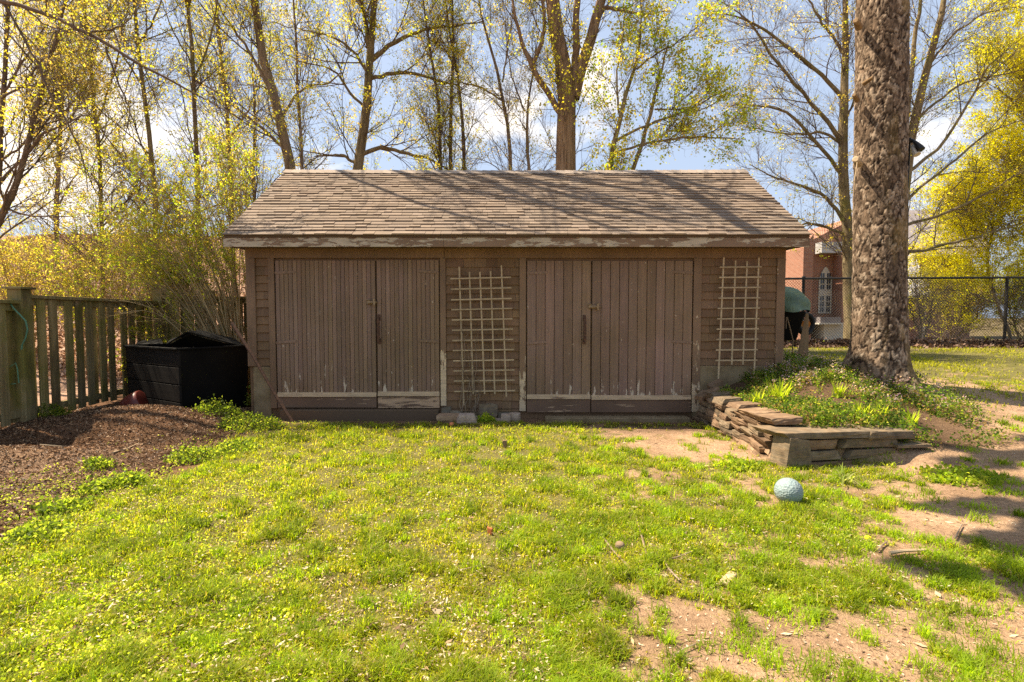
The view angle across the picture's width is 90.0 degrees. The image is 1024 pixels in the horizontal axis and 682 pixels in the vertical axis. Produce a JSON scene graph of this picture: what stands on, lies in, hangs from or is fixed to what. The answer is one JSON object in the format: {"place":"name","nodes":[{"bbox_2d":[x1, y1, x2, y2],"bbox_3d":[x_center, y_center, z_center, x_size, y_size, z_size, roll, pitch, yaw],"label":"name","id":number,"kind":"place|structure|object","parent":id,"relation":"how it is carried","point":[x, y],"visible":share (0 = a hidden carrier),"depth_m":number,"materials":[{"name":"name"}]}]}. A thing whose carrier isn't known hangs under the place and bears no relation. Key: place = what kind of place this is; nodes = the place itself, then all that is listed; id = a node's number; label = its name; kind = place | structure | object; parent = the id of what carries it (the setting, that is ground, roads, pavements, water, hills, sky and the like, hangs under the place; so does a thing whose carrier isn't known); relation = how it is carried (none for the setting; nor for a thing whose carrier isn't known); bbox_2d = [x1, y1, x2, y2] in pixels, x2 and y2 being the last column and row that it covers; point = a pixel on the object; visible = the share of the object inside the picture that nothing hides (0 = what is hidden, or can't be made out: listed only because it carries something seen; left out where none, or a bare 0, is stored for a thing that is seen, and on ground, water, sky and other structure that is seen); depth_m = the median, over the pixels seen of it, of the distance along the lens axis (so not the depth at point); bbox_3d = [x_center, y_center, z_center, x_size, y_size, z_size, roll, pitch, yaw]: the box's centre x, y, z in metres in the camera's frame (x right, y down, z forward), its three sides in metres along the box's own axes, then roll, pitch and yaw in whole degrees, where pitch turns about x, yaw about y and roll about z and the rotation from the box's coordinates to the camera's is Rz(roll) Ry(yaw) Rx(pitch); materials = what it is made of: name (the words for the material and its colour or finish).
{"place":"outdoors","nodes":[
{"label":"outdoors","id":0,"kind":"place"},
{"bbox_2d":[0,346,1023,681],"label":"grass","id":1,"kind":"structure","parent":0,"point":[572,662],"depth_m":2.93,"materials":[{"name":"plant"}]},
{"bbox_2d":[0,236,1023,681],"bbox_3d":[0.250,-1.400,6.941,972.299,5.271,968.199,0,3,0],"label":"ground","id":2,"kind":"structure","parent":0,"point":[1000,530],"depth_m":3.81,"materials":[{"name":"soil"}]},
{"bbox_2d":[0,514,81,547],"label":"weed clump","id":3,"kind":"object","parent":2,"relation":"on","point":[44,527],"visible":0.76,"depth_m":3.34,"materials":[{"name":"green plant"}]},
{"bbox_2d":[37,403,72,417],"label":"weed clump","id":4,"kind":"object","parent":2,"relation":"on","point":[60,411],"visible":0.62,"depth_m":6.90,"materials":[{"name":"green plant"}]},
{"bbox_2d":[0,212,119,351],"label":"bank bush","id":5,"kind":"object","parent":2,"relation":"on","point":[5,267],"visible":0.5,"depth_m":10.90,"materials":[{"name":"beige plant"}]},
{"bbox_2d":[30,491,94,515],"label":"weed clump","id":6,"kind":"object","parent":2,"relation":"on","point":[64,506],"visible":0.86,"depth_m":3.78,"materials":[{"name":"green plant"}]},
{"bbox_2d":[0,0,127,281],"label":"bare tree","id":7,"kind":"object","parent":2,"relation":"on","point":[63,195],"visible":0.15,"depth_m":15.65,"materials":[{"name":"yellow plant"}]},
{"bbox_2d":[0,286,156,426],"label":"board fence","id":8,"kind":"object","parent":2,"relation":"on","point":[19,402],"visible":0.81,"depth_m":7.09,"materials":[{"name":"brown wood"}]},
{"bbox_2d":[10,304,27,384],"bbox_3d":[-6.268,0.033,6.459,0.345,1.050,0.018,0,3,0],"label":"garden twine","id":9,"kind":"object","parent":8,"relation":"hanging from","point":[18,313],"visible":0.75,"depth_m":6.45,"materials":[{"name":"green"}]},
{"bbox_2d":[0,0,178,293],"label":"leaning tree","id":10,"kind":"object","parent":2,"relation":"on","point":[8,197],"visible":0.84,"depth_m":9.36,"materials":[{"name":"yellow plant"}]},
{"bbox_2d":[0,0,181,237],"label":"leaning tree","id":11,"kind":"object","parent":2,"relation":"on","point":[5,87],"visible":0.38,"depth_m":10.43,"materials":[{"name":"yellow plant"}]},
{"bbox_2d":[0,0,182,365],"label":"slender tree","id":12,"kind":"object","parent":2,"relation":"on","point":[86,155],"visible":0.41,"depth_m":11.28,"materials":[{"name":"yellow plant"}]},
{"bbox_2d":[0,185,186,374],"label":"bank bush","id":13,"kind":"object","parent":2,"relation":"on","point":[84,292],"visible":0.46,"depth_m":10.79,"materials":[{"name":"beige plant"}]},
{"bbox_2d":[0,174,188,296],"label":"bank bush","id":14,"kind":"object","parent":2,"relation":"on","point":[33,246],"visible":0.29,"depth_m":14.34,"materials":[{"name":"beige plant"}]},
{"bbox_2d":[72,475,117,495],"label":"weed clump","id":15,"kind":"object","parent":2,"relation":"on","point":[101,485],"visible":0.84,"depth_m":4.24,"materials":[{"name":"green plant"}]},
{"bbox_2d":[77,455,117,471],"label":"weed clump","id":16,"kind":"object","parent":2,"relation":"on","point":[93,462],"visible":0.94,"depth_m":4.79,"materials":[{"name":"green plant"}]},
{"bbox_2d":[100,465,157,488],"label":"weed clump","id":17,"kind":"object","parent":2,"relation":"on","point":[133,477],"visible":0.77,"depth_m":4.43,"materials":[{"name":"green plant"}]},
{"bbox_2d":[0,0,260,217],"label":"overhanging tree","id":18,"kind":"object","parent":2,"relation":"on","point":[45,13],"visible":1,"depth_m":7.41,"materials":[{"name":"yellow plant"}]},
{"bbox_2d":[23,0,237,263],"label":"slender tree","id":19,"kind":"object","parent":2,"relation":"on","point":[149,138],"visible":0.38,"depth_m":11.53,"materials":[{"name":"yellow plant"}]},
{"bbox_2d":[119,391,148,405],"bbox_3d":[-5.546,0.926,7.546,0.386,0.390,0.366,0,3,0],"label":"red bucket","id":20,"kind":"object","parent":2,"relation":"on","point":[137,397],"visible":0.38,"depth_m":7.42,"materials":[{"name":"red plastic"}]},
{"bbox_2d":[0,404,277,539],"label":"mulch chips","id":21,"kind":"object","parent":2,"relation":"on","point":[81,412],"visible":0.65,"depth_m":5.54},
{"bbox_2d":[48,198,245,313],"bbox_3d":[-10.276,-2.394,14.425,6.117,3.732,2.536,0,3,0],"label":"bank bush","id":22,"kind":"object","parent":2,"relation":"on","point":[150,236],"visible":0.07,"depth_m":14.62,"materials":[{"name":"beige plant"}]},
{"bbox_2d":[65,184,241,337],"bbox_3d":[-7.850,-1.266,11.269,4.320,4.361,2.452,0,3,0],"label":"bank bush","id":23,"kind":"object","parent":2,"relation":"on","point":[146,289],"visible":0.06,"depth_m":11.06,"materials":[{"name":"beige plant"}]},
{"bbox_2d":[48,117,265,398],"bbox_3d":[-5.878,-1.425,8.716,3.502,4.946,1.898,-1,3,-15],"label":"fountain shrub","id":24,"kind":"object","parent":2,"relation":"on","point":[177,279],"visible":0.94,"depth_m":8.59,"materials":[{"name":"green plant"}]},
{"bbox_2d":[107,274,208,382],"bbox_3d":[-6.047,-0.185,8.835,1.580,2.430,0.930,-1,3,-13],"label":"shrub","id":25,"kind":"object","parent":2,"relation":"on","point":[135,331],"visible":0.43,"depth_m":8.79,"materials":[{"name":"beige plant"}]},
{"bbox_2d":[123,330,247,409],"bbox_3d":[-5.176,0.442,8.108,2.008,1.247,1.190,2,3,31],"label":"compost bin","id":26,"kind":"object","parent":2,"relation":"on","point":[188,369],"visible":0.74,"depth_m":7.54,"materials":[{"name":"black plastic"}]},
{"bbox_2d":[160,441,224,465],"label":"weed clump","id":27,"kind":"object","parent":2,"relation":"on","point":[188,452],"visible":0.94,"depth_m":5.16,"materials":[{"name":"green plant"}]},
{"bbox_2d":[149,286,250,378],"bbox_3d":[-5.212,0.062,9.662,2.932,2.160,0.230,0,3,-4],"label":"board fence","id":28,"kind":"object","parent":2,"relation":"on","point":[166,328],"visible":0.06,"depth_m":9.55,"materials":[{"name":"brown wood"}]},
{"bbox_2d":[128,0,279,293],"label":"slender tree","id":29,"kind":"object","parent":2,"relation":"on","point":[196,146],"visible":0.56,"depth_m":11.94,"materials":[{"name":"yellow plant"}]},
{"bbox_2d":[191,394,246,416],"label":"weed clump","id":30,"kind":"object","parent":2,"relation":"on","point":[211,405],"visible":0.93,"depth_m":6.99,"materials":[{"name":"green plant"}]},
{"bbox_2d":[206,437,262,455],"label":"weed clump","id":31,"kind":"object","parent":2,"relation":"on","point":[226,446],"visible":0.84,"depth_m":5.51,"materials":[{"name":"green plant"}]},
{"bbox_2d":[162,0,307,295],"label":"bare tree","id":32,"kind":"object","parent":2,"relation":"on","point":[229,79],"visible":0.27,"depth_m":15.52,"materials":[{"name":"brown plant"}]},
{"bbox_2d":[215,409,285,432],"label":"weed clump","id":33,"kind":"object","parent":2,"relation":"on","point":[260,417],"visible":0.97,"depth_m":6.58,"materials":[{"name":"green plant"}]},
{"bbox_2d":[197,0,308,219],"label":"bare tree","id":34,"kind":"object","parent":2,"relation":"on","point":[254,140],"visible":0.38,"depth_m":13.56,"materials":[{"name":"brown plant"}]},
{"bbox_2d":[230,322,294,422],"bbox_3d":[-3.492,0.438,7.154,1.096,1.407,0.048,1,3,19],"label":"wooden pole","id":35,"kind":"object","parent":2,"relation":"on","point":[286,412],"visible":0.93,"depth_m":7.14,"materials":[{"name":"wood"}]},
{"bbox_2d":[145,0,380,169],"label":"bare tree","id":36,"kind":"object","parent":2,"relation":"on","point":[266,75],"visible":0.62,"depth_m":12.63,"materials":[{"name":"brown plant"}]},
{"bbox_2d":[241,0,347,197],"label":"sapling","id":37,"kind":"object","parent":2,"relation":"on","point":[298,105],"visible":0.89,"depth_m":11.67,"materials":[{"name":"brown plant"}]},
{"bbox_2d":[279,409,438,420],"bbox_3d":[-2.218,1.107,7.464,2.311,0.220,0.087,0,3,0],"label":"door sill","id":38,"kind":"structure","parent":2,"relation":"on","point":[363,414],"depth_m":7.42,"materials":[{"name":"concrete"}]},
{"bbox_2d":[219,0,529,173],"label":"maple tree","id":39,"kind":"object","parent":2,"relation":"on","point":[369,27],"visible":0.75,"depth_m":13.11,"materials":[{"name":"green plant"}]},
{"bbox_2d":[377,0,477,169],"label":"sapling","id":40,"kind":"object","parent":2,"relation":"on","point":[438,104],"visible":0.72,"depth_m":12.59,"materials":[{"name":"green plant"}]},
{"bbox_2d":[394,0,500,169],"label":"sapling","id":41,"kind":"object","parent":2,"relation":"on","point":[464,159],"visible":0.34,"depth_m":13.30,"materials":[{"name":"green plant"}]},
{"bbox_2d":[404,0,494,169],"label":"sapling","id":42,"kind":"object","parent":2,"relation":"on","point":[452,11],"visible":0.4,"depth_m":12.91,"materials":[{"name":"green plant"}]},
{"bbox_2d":[457,413,476,423],"bbox_3d":[-0.620,1.073,7.033,0.290,0.159,0.190,0,3,0],"label":"field stone","id":43,"kind":"object","parent":2,"relation":"on","point":[466,418],"visible":0.78,"depth_m":6.95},
{"bbox_2d":[406,0,555,169],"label":"bare tree","id":44,"kind":"object","parent":2,"relation":"on","point":[504,110],"visible":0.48,"depth_m":13.17,"materials":[{"name":"grey plant"}]},
{"bbox_2d":[476,412,495,422],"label":"trellis plant","id":45,"kind":"object","parent":2,"relation":"on","point":[486,417],"visible":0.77,"depth_m":7.01,"materials":[{"name":"green plant"}]},
{"bbox_2d":[478,403,497,417],"bbox_3d":[-0.342,1.045,7.394,0.288,0.287,0.103,0,3,-6],"label":"field stone","id":46,"kind":"object","parent":2,"relation":"on","point":[490,408],"visible":0.56,"depth_m":7.36,"materials":[{"name":"stone"}]},
{"bbox_2d":[501,413,510,422],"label":"field stone","id":47,"kind":"object","parent":2,"relation":"on","point":[506,417],"visible":0.69,"depth_m":6.98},
{"bbox_2d":[0,376,1023,681],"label":"weeds","id":48,"kind":"object","parent":2,"relation":"on","point":[144,630],"visible":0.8,"depth_m":2.81,"materials":[{"name":"green plant"}]},
{"bbox_2d":[0,233,1023,385],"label":"hedge","id":49,"kind":"object","parent":2,"relation":"on","point":[924,343],"visible":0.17,"depth_m":12.51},
{"bbox_2d":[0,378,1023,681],"bbox_3d":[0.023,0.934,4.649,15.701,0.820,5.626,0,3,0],"label":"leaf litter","id":50,"kind":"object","parent":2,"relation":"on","point":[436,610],"visible":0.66,"depth_m":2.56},
{"bbox_2d":[509,412,520,421],"bbox_3d":[0.039,1.074,7.108,0.166,0.172,0.135,0,3,0],"label":"field stone","id":51,"kind":"object","parent":2,"relation":"on","point":[515,416],"visible":0.6,"depth_m":7.04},
{"bbox_2d":[222,169,811,417],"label":"garden shed","id":52,"kind":"structure","parent":2,"relation":"on","point":[614,283],"depth_m":7.47,"materials":[{"name":"brown paint"}]},
{"bbox_2d":[275,260,376,407],"bbox_3d":[-2.696,-0.094,7.462,1.482,2.147,0.076,0,3,0],"label":"door","id":53,"kind":"structure","parent":52,"relation":"in","point":[326,309],"depth_m":7.47,"materials":[{"name":"paint"}]},
{"bbox_2d":[377,260,439,407],"bbox_3d":[-1.514,-0.093,7.441,0.903,2.157,0.117,0,3,0],"label":"door","id":54,"kind":"structure","parent":52,"relation":"in","point":[407,290],"depth_m":7.47,"materials":[{"name":"paint"}]},
{"bbox_2d":[459,327,482,412],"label":"vine","id":55,"kind":"object","parent":52,"relation":"attached to","point":[475,405],"visible":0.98,"depth_m":7.42,"materials":[{"name":"grey plant"}]},
{"bbox_2d":[450,265,514,404],"bbox_3d":[-0.420,-0.078,7.412,0.932,2.027,0.037,0,3,0],"label":"trellis","id":56,"kind":"object","parent":52,"relation":"attached to","point":[482,329],"visible":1,"depth_m":7.40,"materials":[{"name":"brown wood"}]},
{"bbox_2d":[527,261,590,411],"bbox_3d":[0.683,-0.056,7.443,0.930,2.212,0.117,0,3,0],"label":"door","id":57,"kind":"structure","parent":52,"relation":"in","point":[558,292],"depth_m":7.47,"materials":[{"name":"paint"}]},
{"bbox_2d":[588,261,692,411],"bbox_3d":[1.864,-0.057,7.464,1.520,2.212,0.076,0,3,0],"label":"door","id":58,"kind":"structure","parent":52,"relation":"in","point":[642,310],"depth_m":7.47,"materials":[{"name":"paint"}]},
{"bbox_2d":[715,257,761,378],"bbox_3d":[3.267,-0.308,7.401,0.645,1.790,0.037,0,3,0],"label":"trellis","id":59,"kind":"object","parent":52,"relation":"attached to","point":[744,308],"visible":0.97,"depth_m":7.39,"materials":[{"name":"brown wood"}]},
{"bbox_2d":[461,0,579,169],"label":"sapling","id":60,"kind":"object","parent":2,"relation":"on","point":[529,93],"visible":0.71,"depth_m":12.60,"materials":[{"name":"brown plant"}]},
{"bbox_2d":[481,0,692,169],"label":"forked tree","id":61,"kind":"object","parent":2,"relation":"on","point":[566,70],"visible":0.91,"depth_m":12.08,"materials":[{"name":"brown plant"}]},
{"bbox_2d":[545,416,689,422],"bbox_3d":[1.514,1.158,7.412,2.072,0.123,0.198,0,3,0],"label":"door sill","id":62,"kind":"structure","parent":2,"relation":"on","point":[682,419],"depth_m":7.31,"materials":[{"name":"wood"}]},
{"bbox_2d":[603,515,693,580],"bbox_3d":[0.816,1.276,3.188,0.494,0.020,0.851,-1,3,-22],"label":"fallen branch","id":63,"kind":"object","parent":2,"relation":"on","point":[669,569],"visible":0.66,"depth_m":3.04,"materials":[{"name":"grey plant"}]},
{"bbox_2d":[568,0,787,169],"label":"maple tree","id":64,"kind":"object","parent":2,"relation":"on","point":[684,127],"visible":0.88,"depth_m":11.14,"materials":[{"name":"green plant"}]},
{"bbox_2d":[718,571,736,587],"bbox_3d":[1.180,1.298,2.790,0.063,0.033,0.152,3,4,43],"label":"wood scrap","id":65,"kind":"object","parent":2,"relation":"on","point":[728,574],"visible":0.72,"depth_m":2.78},
{"bbox_2d":[708,451,762,472],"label":"weed clump","id":66,"kind":"object","parent":2,"relation":"on","point":[739,466],"visible":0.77,"depth_m":4.86,"materials":[{"name":"green plant"}]},
{"bbox_2d":[746,390,768,403],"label":"strap plant","id":67,"kind":"object","parent":2,"relation":"on","point":[758,396],"visible":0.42,"depth_m":6.12,"materials":[{"name":"green plant"}]},
{"bbox_2d":[764,376,791,402],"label":"strap plant","id":68,"kind":"object","parent":2,"relation":"on","point":[779,389],"visible":0.51,"depth_m":6.00,"materials":[{"name":"green plant"}]},
{"bbox_2d":[774,478,803,503],"bbox_3d":[2.155,1.170,3.990,0.204,0.204,0.204,0,3,0],"label":"ball","id":69,"kind":"object","parent":2,"relation":"on","point":[789,489],"visible":0.84,"depth_m":3.92,"materials":[{"name":"plastic"}]},
{"bbox_2d":[784,311,814,352],"bbox_3d":[5.117,-0.116,9.547,0.708,0.885,1.376,2,4,40],"label":"wheelbarrow","id":70,"kind":"object","parent":2,"relation":"on","point":[793,322],"visible":0.7,"depth_m":9.20,"materials":[{"name":"black plastic"}]},
{"bbox_2d":[785,286,810,311],"bbox_3d":[4.934,-0.768,9.451,1.091,0.485,0.990,0,3,0],"label":"tarpaulin","id":71,"kind":"object","parent":70,"relation":"on","point":[796,300],"visible":0.36,"depth_m":9.07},
{"bbox_2d":[798,313,808,356],"bbox_3d":[5.341,-0.102,9.391,0.258,0.808,0.070,0,3,0],"label":"plank","id":72,"kind":"object","parent":2,"relation":"on","point":[804,344],"visible":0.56,"depth_m":9.36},
{"bbox_2d":[693,389,915,468],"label":"retaining wall","id":73,"kind":"structure","parent":2,"relation":"on","point":[772,435],"depth_m":5.04,"materials":[{"name":"stone"}]},
{"bbox_2d":[694,390,705,400],"bbox_3d":[2.626,0.748,7.038,0.211,0.121,0.126,-2,3,-33],"label":"rubble stone","id":74,"kind":"object","parent":73,"relation":"on","point":[700,396],"visible":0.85,"depth_m":7.00,"materials":[{"name":"stone"}]},
{"bbox_2d":[703,386,720,396],"bbox_3d":[2.735,0.704,7.040,0.269,0.153,0.149,0,3,0],"label":"rubble stone","id":75,"kind":"object","parent":74,"relation":"on","point":[713,389],"visible":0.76,"depth_m":7.01,"materials":[{"name":"stone"}]},
{"bbox_2d":[707,378,723,388],"bbox_3d":[2.875,0.628,7.229,0.260,0.188,0.110,-1,3,-15],"label":"rubble stone","id":76,"kind":"object","parent":73,"relation":"on","point":[719,383],"visible":0.71,"depth_m":7.19,"materials":[{"name":"stone"}]},
{"bbox_2d":[694,0,918,338],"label":"bare tree","id":77,"kind":"object","parent":2,"relation":"on","point":[841,135],"visible":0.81,"depth_m":14.68,"materials":[{"name":"brown plant"}]},
{"bbox_2d":[830,378,848,397],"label":"strap plant","id":78,"kind":"object","parent":2,"relation":"on","point":[836,390],"visible":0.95,"depth_m":6.02,"materials":[{"name":"green plant"}]},
{"bbox_2d":[825,463,861,489],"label":"strap plant","id":79,"kind":"object","parent":2,"relation":"on","point":[849,475],"visible":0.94,"depth_m":4.42,"materials":[{"name":"green plant"}]},
{"bbox_2d":[848,401,872,423],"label":"strap plant","id":80,"kind":"object","parent":2,"relation":"on","point":[860,407],"visible":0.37,"depth_m":5.29,"materials":[{"name":"green plant"}]},
{"bbox_2d":[716,349,1019,453],"bbox_3d":[4.191,0.617,6.670,2.913,0.827,3.460,0,3,0],"label":"ground cover","id":81,"kind":"object","parent":2,"relation":"on","point":[821,409],"visible":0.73,"depth_m":5.86,"materials":[{"name":"green plant"}]},
{"bbox_2d":[749,347,974,415],"bbox_3d":[4.375,0.473,6.963,2.266,0.636,2.797,0,3,0],"label":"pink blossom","id":82,"kind":"object","parent":81,"relation":"on","point":[841,371],"visible":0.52,"depth_m":6.58,"materials":[{"name":"green plant"}]},
{"bbox_2d":[837,0,925,398],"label":"pine tree","id":83,"kind":"object","parent":2,"relation":"on","point":[879,344],"visible":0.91,"depth_m":6.44,"materials":[{"name":"brown plant"}]},
{"bbox_2d":[907,143,910,281],"bbox_3d":[5.200,-1.008,6.680,0.175,3.099,0.021,0,3,0],"label":"cable","id":84,"kind":"object","parent":83,"relation":"attached to","point":[908,181],"visible":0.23,"depth_m":6.61,"materials":[{"name":"black metal"}]},
{"bbox_2d":[909,137,924,156],"bbox_3d":[5.122,-2.473,6.511,0.093,0.269,0.246,-1,3,-13],"label":"floodlight","id":85,"kind":"object","parent":83,"relation":"attached to","point":[917,148],"visible":0.91,"depth_m":6.47,"materials":[{"name":"black metal"}]},
{"bbox_2d":[872,400,892,422],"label":"strap plant","id":86,"kind":"object","parent":2,"relation":"on","point":[886,408],"visible":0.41,"depth_m":5.32,"materials":[{"name":"green plant"}]},
{"bbox_2d":[785,210,986,340],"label":"brick building","id":87,"kind":"structure","parent":2,"relation":"on","point":[805,262],"depth_m":30.75,"materials":[{"name":"red"}]},
{"bbox_2d":[818,267,831,312],"bbox_3d":[18.859,-3.060,30.835,0.792,2.790,0.070,0,3,0],"label":"window","id":88,"kind":"structure","parent":87,"relation":"in","point":[825,272],"depth_m":30.82,"materials":[{"name":"beige"}]},
{"bbox_2d":[815,242,841,253],"bbox_3d":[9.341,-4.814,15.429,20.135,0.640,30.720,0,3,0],"label":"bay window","id":89,"kind":"structure","parent":87,"relation":"in","point":[823,251],"depth_m":30.08,"materials":[{"name":"grey"}]},
{"bbox_2d":[785,276,1023,341],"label":"chain link fence","id":90,"kind":"object","parent":2,"relation":"on","point":[1005,299],"visible":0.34,"depth_m":12.63,"materials":[{"name":"black metal"}]},
{"bbox_2d":[888,548,925,554],"bbox_3d":[2.414,1.284,3.126,0.247,0.025,0.027,0,3,-7],"label":"fallen stick","id":91,"kind":"object","parent":2,"relation":"on","point":[891,552],"visible":0.88,"depth_m":3.12,"materials":[{"name":"brown wood"}]},
{"bbox_2d":[902,408,920,425],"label":"strap plant","id":92,"kind":"object","parent":2,"relation":"on","point":[913,416],"visible":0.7,"depth_m":5.53,"materials":[{"name":"green plant"}]},
{"bbox_2d":[893,440,931,447],"bbox_3d":[3.919,1.025,5.104,0.380,0.030,0.203,0,3,-6],"label":"flat stone","id":93,"kind":"object","parent":2,"relation":"on","point":[911,444],"visible":0.64,"depth_m":5.02,"materials":[{"name":"stone"}]},
{"bbox_2d":[841,0,1023,268],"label":"bare tree","id":94,"kind":"object","parent":2,"relation":"on","point":[918,113],"visible":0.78,"depth_m":13.60,"materials":[{"name":"plant"}]},
{"bbox_2d":[908,241,989,340],"bbox_3d":[11.345,-1.187,13.845,2.841,3.050,2.182,-2,3,-33],"label":"bare shrub","id":95,"kind":"object","parent":2,"relation":"on","point":[916,293],"visible":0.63,"depth_m":13.86,"materials":[{"name":"grey plant"}]},
{"bbox_2d":[912,458,1011,490],"bbox_3d":[3.906,1.184,4.434,0.681,0.264,0.624,0,3,0],"label":"weed clump","id":96,"kind":"object","parent":2,"relation":"on","point":[954,476],"visible":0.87,"depth_m":4.39,"materials":[{"name":"green plant"}]},
{"bbox_2d":[908,124,1023,339],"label":"yellow tree","id":97,"kind":"object","parent":2,"relation":"on","point":[956,261],"visible":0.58,"depth_m":14.62,"materials":[{"name":"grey plant"}]},
{"bbox_2d":[909,256,1023,339],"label":"yellow shrub","id":98,"kind":"object","parent":2,"relation":"on","point":[949,322],"visible":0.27,"depth_m":16.25,"materials":[{"name":"grey plant"}]},
{"bbox_2d":[937,0,1023,291],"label":"yellow tree","id":99,"kind":"object","parent":2,"relation":"on","point":[1018,138],"visible":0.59,"depth_m":14.28,"materials":[{"name":"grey plant"}]},
{"bbox_2d":[949,245,1023,339],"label":"yellow shrub","id":100,"kind":"object","parent":2,"relation":"on","point":[1011,312],"visible":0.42,"depth_m":15.43,"materials":[{"name":"grey plant"}]},
{"bbox_2d":[951,0,1023,93],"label":"yellow tree","id":101,"kind":"object","parent":2,"relation":"on","point":[987,7],"visible":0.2,"depth_m":15.71,"materials":[{"name":"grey plant"}]},
{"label":"field stone","id":102,"kind":"object","parent":2,"relation":"on","visible":0},
{"bbox_2d":[436,413,458,420],"bbox_3d":[-0.860,1.062,7.180,0.372,0.066,0.229,0,3,0],"label":"field stone","id":103,"kind":"object","parent":102,"relation":"on","point":[446,416],"visible":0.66,"depth_m":7.07,"materials":[{"name":"stone"}]},
{"bbox_2d":[0,0,1023,317],"label":"sky","id":104,"kind":"structure","parent":0,"point":[684,161],"materials":[{"name":"blue"}]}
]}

